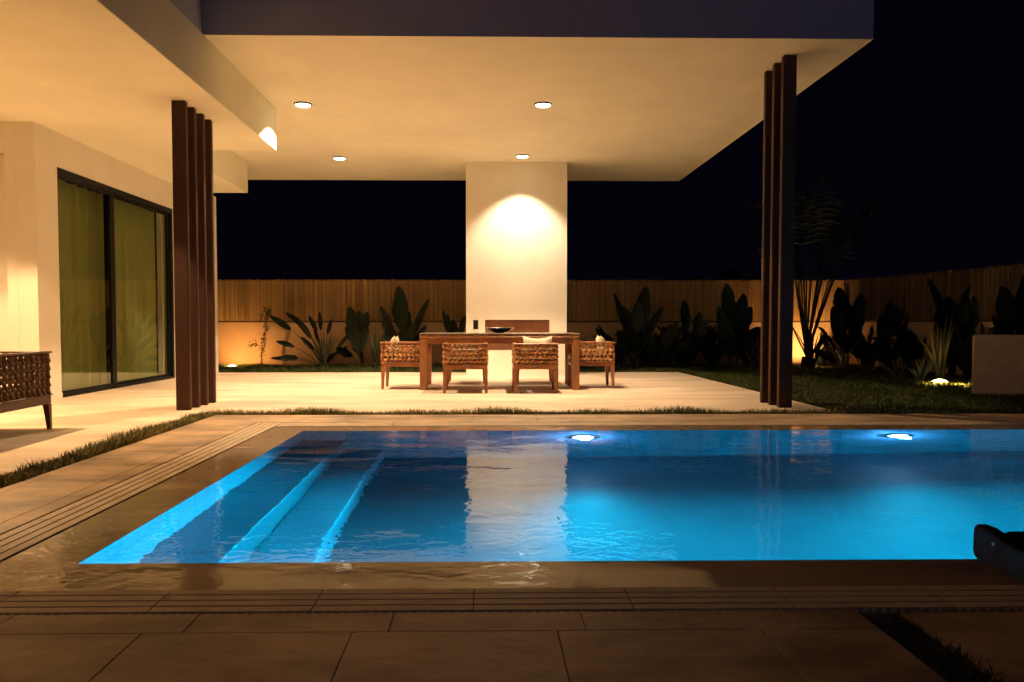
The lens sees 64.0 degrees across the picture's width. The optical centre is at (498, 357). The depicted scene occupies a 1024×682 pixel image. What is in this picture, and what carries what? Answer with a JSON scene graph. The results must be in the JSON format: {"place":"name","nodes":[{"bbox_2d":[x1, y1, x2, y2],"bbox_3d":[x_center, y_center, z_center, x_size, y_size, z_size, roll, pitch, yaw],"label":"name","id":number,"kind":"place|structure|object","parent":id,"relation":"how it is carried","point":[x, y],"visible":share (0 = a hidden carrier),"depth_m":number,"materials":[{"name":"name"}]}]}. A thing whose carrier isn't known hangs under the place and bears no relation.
{"place":"outdoors","nodes":[
{"label":"outdoors","id":0,"kind":"place"},
{"bbox_2d":[0,372,829,474],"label":"terrace","id":1,"kind":"structure","parent":0,"point":[27,434],"depth_m":9.71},
{"bbox_2d":[0,351,52,428],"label":"sofa","id":2,"kind":"object","parent":1,"relation":"on","point":[20,388],"visible":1,"depth_m":6.62,"materials":[{"name":"brown wicker"}]},
{"bbox_2d":[171,100,215,409],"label":"slatted column","id":3,"kind":"structure","parent":1,"relation":"on","point":[193,233],"depth_m":8.69,"materials":[{"name":"brown wood"}]},
{"bbox_2d":[380,341,427,389],"bbox_3d":[-1.310,0.108,11.452,0.617,0.645,0.601,0,2,-1],"label":"armchair","id":4,"kind":"object","parent":1,"relation":"on","point":[407,354],"visible":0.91,"depth_m":11.16,"materials":[{"name":"wicker"}]},
{"bbox_2d":[388,336,398,352],"bbox_3d":[-1.460,-0.153,11.409,0.126,0.306,0.396,14,2,-2],"label":"pillow","id":5,"kind":"object","parent":4,"relation":"on","point":[394,339],"visible":0.46,"depth_m":11.24,"materials":[{"name":"white fabric"}]},
{"bbox_2d":[0,0,873,399],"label":"villa","id":6,"kind":"object","parent":1,"relation":"on","point":[628,90],"visible":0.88,"depth_m":9.30,"materials":[{"name":"paint"}]},
{"bbox_2d":[58,179,100,390],"bbox_3d":[-5.541,-0.904,10.569,0.097,2.680,1.490,0,2,-1],"label":"curtain","id":7,"kind":"object","parent":6,"relation":"hanging from","point":[79,290],"visible":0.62,"depth_m":10.75,"materials":[{"name":"fabric"}]},
{"bbox_2d":[57,167,174,397],"bbox_3d":[-5.371,-0.966,11.650,0.100,2.775,3.690,0,2,-1],"label":"sliding door","id":8,"kind":"structure","parent":6,"relation":"in","point":[109,193],"depth_m":11.31,"materials":[{"name":"black metal"}]},
{"bbox_2d":[96,193,156,384],"bbox_3d":[-5.572,-0.976,12.332,0.097,2.680,2.000,0,2,-1],"label":"curtain","id":9,"kind":"object","parent":6,"relation":"hanging from","point":[135,282],"visible":0.7,"depth_m":12.41,"materials":[{"name":"fabric"}]},
{"bbox_2d":[294,101,311,107],"bbox_3d":[-2.512,-3.234,10.523,0.226,0.037,0.226,0,2,-1],"label":"downlight","id":10,"kind":"object","parent":6,"relation":"attached to","point":[301,104],"visible":1,"depth_m":10.47,"materials":[{"name":"white metal"}]},
{"bbox_2d":[333,156,345,159],"bbox_3d":[-2.703,-3.374,13.927,0.226,0.037,0.226,0,2,-1],"label":"downlight","id":11,"kind":"object","parent":6,"relation":"attached to","point":[339,158],"visible":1,"depth_m":13.86,"materials":[{"name":"white metal"}]},
{"bbox_2d":[516,154,528,157],"bbox_3d":[0.400,-3.367,13.763,0.226,0.037,0.226,0,2,-1],"label":"downlight","id":12,"kind":"object","parent":6,"relation":"attached to","point":[522,156],"visible":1,"depth_m":13.69,"materials":[{"name":"white metal"}]},
{"bbox_2d":[534,102,551,107],"bbox_3d":[0.573,-3.235,10.528,0.226,0.037,0.226,0,2,-1],"label":"downlight","id":13,"kind":"object","parent":6,"relation":"attached to","point":[542,104],"visible":1,"depth_m":10.48,"materials":[{"name":"white metal"}]},
{"bbox_2d":[442,342,488,393],"bbox_3d":[-0.433,0.134,10.824,0.601,0.645,0.617,0,2,-1],"label":"armchair","id":14,"kind":"object","parent":1,"relation":"on","point":[475,360],"visible":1,"depth_m":10.53,"materials":[{"name":"brown wicker"}]},
{"bbox_2d":[452,345,478,355],"bbox_3d":[-0.430,-0.037,10.666,0.378,0.292,0.120,0,-12,-1],"label":"pillow","id":15,"kind":"object","parent":14,"relation":"on","point":[464,349],"visible":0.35,"depth_m":10.63,"materials":[{"name":"white fabric"}]},
{"bbox_2d":[448,348,483,383],"bbox_3d":[-0.488,0.063,12.551,0.601,0.645,0.617,0,2,-1],"label":"armchair","id":16,"kind":"object","parent":1,"relation":"on","point":[449,376],"visible":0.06,"depth_m":12.26,"materials":[{"name":"wood"}]},
{"bbox_2d":[419,332,579,389],"bbox_3d":[0.006,0.040,11.613,2.170,0.768,1.100,0,2,-1],"label":"dining table","id":17,"kind":"object","parent":1,"relation":"on","point":[431,338],"visible":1,"depth_m":11.07,"materials":[{"name":"wood"},{"name":"stone"}]},
{"bbox_2d":[485,328,513,332],"bbox_3d":[0.013,-0.378,11.516,0.427,0.074,0.427,0,2,-1],"label":"bowl","id":18,"kind":"object","parent":17,"relation":"on","point":[499,330],"visible":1,"depth_m":11.39,"materials":[{"name":"black glass"}]},
{"bbox_2d":[466,162,566,374],"bbox_3d":[0.310,-1.562,14.688,1.770,3.718,0.636,0,2,-1],"label":"fireplace","id":19,"kind":"object","parent":1,"relation":"on","point":[516,246],"visible":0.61,"depth_m":14.38,"materials":[{"name":"paint"}]},
{"bbox_2d":[517,348,550,383],"bbox_3d":[0.549,0.062,12.569,0.601,0.645,0.617,0,2,-1],"label":"armchair","id":20,"kind":"object","parent":1,"relation":"on","point":[520,349],"visible":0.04,"depth_m":12.30,"materials":[{"name":"wood"}]},
{"bbox_2d":[511,342,558,392],"bbox_3d":[0.477,0.134,10.831,0.601,0.645,0.617,0,2,-1],"label":"armchair","id":21,"kind":"object","parent":1,"relation":"on","point":[542,360],"visible":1,"depth_m":10.53,"materials":[{"name":"wicker"}]},
{"bbox_2d":[523,336,551,355],"bbox_3d":[0.510,-0.132,10.669,0.387,0.299,0.123,0,-12,-1],"label":"pillow","id":22,"kind":"object","parent":21,"relation":"on","point":[533,340],"visible":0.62,"depth_m":10.64,"materials":[{"name":"white fabric"}]},
{"bbox_2d":[567,341,615,388],"bbox_3d":[1.306,0.101,11.619,0.617,0.645,0.601,0,2,-1],"label":"armchair","id":23,"kind":"object","parent":1,"relation":"on","point":[590,355],"visible":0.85,"depth_m":11.34,"materials":[{"name":"wicker"}]},
{"bbox_2d":[596,335,606,352],"bbox_3d":[1.457,-0.165,11.591,0.126,0.306,0.396,-14,3,0],"label":"pillow","id":24,"kind":"object","parent":23,"relation":"on","point":[600,339],"visible":0.51,"depth_m":11.43,"materials":[{"name":"white fabric"}]},
{"bbox_2d":[760,55,796,407],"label":"slatted column","id":25,"kind":"structure","parent":1,"relation":"on","point":[778,206],"depth_m":8.88,"materials":[{"name":"brown wood"}]},
{"bbox_2d":[19,429,922,591],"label":"ground","id":26,"kind":"structure","parent":0,"point":[496,430],"depth_m":7.36,"materials":[{"name":"grey stone"}]},
{"bbox_2d":[0,425,1023,590],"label":"swimming pool","id":27,"kind":"structure","parent":26,"relation":"in","point":[51,564],"depth_m":3.01,"materials":[{"name":"tile"}]},
{"bbox_2d":[78,429,1023,563],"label":"water","id":28,"kind":"structure","parent":27,"relation":"in","point":[491,496],"depth_m":4.21,"materials":[{"name":"blue liquid"}]},
{"bbox_2d":[217,279,846,365],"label":"garden wall","id":29,"kind":"structure","parent":26,"relation":"on","point":[591,306],"depth_m":17.34,"materials":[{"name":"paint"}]},
{"bbox_2d":[690,269,760,281],"bbox_3d":[5.147,-0.927,18.801,1.599,2.112,1.569,0,2,-1],"label":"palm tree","id":30,"kind":"object","parent":26,"relation":"on","point":[735,274],"visible":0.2,"depth_m":18.41,"materials":[{"name":"green plant"}]},
{"bbox_2d":[846,263,1023,375],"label":"garden wall","id":31,"kind":"structure","parent":26,"relation":"on","point":[910,296],"depth_m":14.92,"materials":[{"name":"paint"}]},
{"bbox_2d":[1,368,1018,487],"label":"soil","id":32,"kind":"structure","parent":0,"point":[401,414],"depth_m":8.26,"materials":[{"name":"brown soil"}]},
{"bbox_2d":[248,306,271,364],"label":"climbing plant","id":33,"kind":"object","parent":32,"relation":"on","point":[264,339],"visible":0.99,"depth_m":16.99,"materials":[{"name":"green plant"}]},
{"bbox_2d":[270,312,351,367],"bbox_3d":[-3.753,-0.328,16.438,1.627,1.169,0.704,0,2,-6],"label":"bird of paradise plant","id":34,"kind":"object","parent":32,"relation":"on","point":[326,356],"visible":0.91,"depth_m":16.48,"materials":[{"name":"green plant"}]},
{"bbox_2d":[336,307,369,366],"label":"broad leaf plant","id":35,"kind":"object","parent":32,"relation":"on","point":[357,324],"visible":0.94,"depth_m":16.61,"materials":[{"name":"green plant"}]},
{"bbox_2d":[365,325,391,367],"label":"flax plant","id":36,"kind":"object","parent":32,"relation":"on","point":[375,348],"visible":0.87,"depth_m":16.22,"materials":[{"name":"green plant"}]},
{"bbox_2d":[380,286,428,347],"bbox_3d":[-1.908,-0.600,16.598,1.007,1.685,0.312,0,2,-1],"label":"broad leaf plant","id":37,"kind":"object","parent":32,"relation":"on","point":[405,325],"visible":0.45,"depth_m":16.61,"materials":[{"name":"green plant"}]},
{"bbox_2d":[443,310,465,331],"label":"broad leaf plant","id":38,"kind":"object","parent":32,"relation":"on","point":[450,326],"visible":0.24,"depth_m":16.58,"materials":[{"name":"green plant"}]},
{"bbox_2d":[581,325,643,366],"bbox_3d":[2.478,-0.224,17.013,1.259,0.907,0.856,-1,3,-27],"label":"shrub","id":39,"kind":"object","parent":32,"relation":"on","point":[619,357],"visible":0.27,"depth_m":16.90,"materials":[{"name":"green plant"}]},
{"bbox_2d":[613,286,662,368],"bbox_3d":[2.780,-0.587,16.459,1.026,1.673,0.502,0,2,-1],"label":"broad leaf plant","id":40,"kind":"object","parent":32,"relation":"on","point":[635,324],"visible":0.92,"depth_m":16.39,"materials":[{"name":"green plant"}]},
{"bbox_2d":[614,326,683,366],"bbox_3d":[3.135,-0.205,16.887,1.528,0.892,0.691,0,2,-1],"label":"shrub","id":41,"kind":"object","parent":32,"relation":"on","point":[647,358],"visible":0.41,"depth_m":16.89,"materials":[{"name":"green plant"}]},
{"bbox_2d":[643,321,692,368],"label":"broad leaf plant","id":42,"kind":"object","parent":32,"relation":"on","point":[665,355],"visible":0.91,"depth_m":16.18,"materials":[{"name":"green plant"}]},
{"bbox_2d":[656,324,711,365],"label":"shrub","id":43,"kind":"object","parent":32,"relation":"on","point":[679,358],"visible":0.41,"depth_m":16.93,"materials":[{"name":"green plant"}]},
{"bbox_2d":[674,300,708,366],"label":"broad leaf plant","id":44,"kind":"object","parent":32,"relation":"on","point":[699,327],"visible":0.82,"depth_m":16.60,"materials":[{"name":"green plant"}]},
{"bbox_2d":[708,284,759,367],"bbox_3d":[4.643,-0.599,16.230,1.012,1.714,0.532,0,2,8],"label":"broad leaf plant","id":45,"kind":"object","parent":32,"relation":"on","point":[734,332],"visible":0.96,"depth_m":16.22,"materials":[{"name":"green plant"}]},
{"bbox_2d":[717,327,760,366],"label":"shrub","id":46,"kind":"object","parent":32,"relation":"on","point":[743,357],"visible":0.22,"depth_m":16.87,"materials":[{"name":"green plant"}]},
{"bbox_2d":[743,340,760,369],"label":"flax plant","id":47,"kind":"object","parent":32,"relation":"on","point":[755,357],"visible":0.81,"depth_m":15.69,"materials":[{"name":"green plant"}]},
{"bbox_2d":[734,174,887,368],"bbox_3d":[6.095,-1.593,15.983,2.293,3.673,2.727,-2,3,-34],"label":"palm tree","id":48,"kind":"object","parent":32,"relation":"on","point":[840,228],"visible":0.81,"depth_m":15.74,"materials":[{"name":"green plant"}]},
{"bbox_2d":[796,327,833,367],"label":"flax plant","id":49,"kind":"object","parent":32,"relation":"on","point":[818,345],"visible":0.56,"depth_m":16.29,"materials":[{"name":"green plant"}]},
{"bbox_2d":[814,332,831,365],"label":"flax plant","id":50,"kind":"object","parent":32,"relation":"on","point":[822,361],"visible":0.48,"depth_m":17.16,"materials":[{"name":"green plant"}]},
{"bbox_2d":[815,287,869,370],"bbox_3d":[6.638,-0.531,15.678,1.000,1.628,0.513,-1,2,-19],"label":"broad leaf plant","id":51,"kind":"object","parent":32,"relation":"on","point":[845,316],"visible":0.93,"depth_m":15.65,"materials":[{"name":"green plant"}]},
{"bbox_2d":[833,325,876,367],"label":"shrub","id":52,"kind":"object","parent":32,"relation":"on","point":[866,358],"visible":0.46,"depth_m":16.28,"materials":[{"name":"green plant"}]},
{"bbox_2d":[869,301,908,370],"bbox_3d":[7.521,-0.408,15.580,0.955,1.406,0.556,0,2,-1],"label":"broad leaf plant","id":53,"kind":"object","parent":32,"relation":"on","point":[888,322],"visible":0.63,"depth_m":15.47,"materials":[{"name":"green plant"}]},
{"bbox_2d":[876,357,921,379],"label":"flax plant","id":54,"kind":"object","parent":32,"relation":"on","point":[903,372],"visible":0.87,"depth_m":13.01,"materials":[{"name":"green plant"}]},
{"bbox_2d":[872,324,926,370],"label":"shrub","id":55,"kind":"object","parent":32,"relation":"on","point":[907,339],"visible":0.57,"depth_m":15.04,"materials":[{"name":"green plant"}]},
{"bbox_2d":[905,358,932,380],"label":"flax plant","id":56,"kind":"object","parent":32,"relation":"on","point":[920,371],"visible":0.86,"depth_m":12.71,"materials":[{"name":"green plant"}]},
{"bbox_2d":[917,317,952,379],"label":"flax plant","id":57,"kind":"object","parent":32,"relation":"on","point":[939,358],"visible":0.95,"depth_m":12.61,"materials":[{"name":"green plant"}]},
{"bbox_2d":[931,379,948,383],"bbox_3d":[6.543,0.374,12.153,0.240,0.096,0.105,0,2,-1],"label":"garden lamp","id":58,"kind":"object","parent":32,"relation":"on","point":[938,380],"visible":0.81,"depth_m":12.11,"materials":[{"name":"white metal"}]},
{"bbox_2d":[928,278,974,375],"bbox_3d":[7.654,-0.490,13.679,0.975,1.706,0.414,0,2,-1],"label":"broad leaf plant","id":59,"kind":"object","parent":32,"relation":"on","point":[960,314],"visible":0.5,"depth_m":13.70,"materials":[{"name":"green plant"}]},
{"bbox_2d":[935,324,978,378],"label":"shrub","id":60,"kind":"object","parent":32,"relation":"on","point":[963,360],"visible":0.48,"depth_m":13.32,"materials":[{"name":"green plant"}]},
{"bbox_2d":[968,295,992,345],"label":"banana plant","id":61,"kind":"object","parent":32,"relation":"on","point":[975,312],"visible":0.4,"depth_m":11.87,"materials":[{"name":"green plant"}]},
{"bbox_2d":[971,335,1023,396],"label":"wall","id":62,"kind":"structure","parent":32,"relation":"on","point":[997,364],"depth_m":10.32,"materials":[{"name":"paint"}]},
{"bbox_2d":[988,275,1023,334],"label":"broad leaf plant","id":63,"kind":"object","parent":32,"relation":"on","point":[1010,314],"visible":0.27,"depth_m":12.23,"materials":[{"name":"green plant"}]},
{"bbox_2d":[0,413,1023,681],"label":"pool deck","id":64,"kind":"structure","parent":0,"point":[614,647],"depth_m":2.33,"materials":[{"name":"ceramic"}]},
{"bbox_2d":[0,405,845,488],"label":"grass strip","id":65,"kind":"object","parent":64,"relation":"on","point":[120,439],"depth_m":8.10,"materials":[{"name":"green plant"}]},
{"bbox_2d":[0,421,1023,615],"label":"overflow drain","id":66,"kind":"object","parent":64,"relation":"in","point":[875,599],"visible":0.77,"depth_m":2.70,"materials":[{"name":"stone"}]},
{"bbox_2d":[973,524,1023,580],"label":"sun lounger","id":67,"kind":"object","parent":64,"relation":"on","point":[995,547],"visible":1,"depth_m":2.28,"materials":[{"name":"black plastic"}]},
{"bbox_2d":[213,0,1023,281],"label":"sky","id":68,"kind":"structure","parent":0,"point":[926,118],"materials":[{"name":"black"}]},
{"bbox_2d":[218,362,1023,413],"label":"lawn grass","id":69,"kind":"structure","parent":0,"point":[854,389],"depth_m":11.67,"materials":[{"name":"green plant"}]},
{"bbox_3d":[2.923,0.780,3.225,11.260,0.001,9.895,0,2,-1],"label":"deck bedding","id":70,"kind":"object","parent":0,"visible":0},
{"bbox_2d":[864,611,1014,681],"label":"joint grass","id":71,"kind":"structure","parent":70,"relation":"on","point":[960,659],"depth_m":2.20,"materials":[{"name":"green plant"}]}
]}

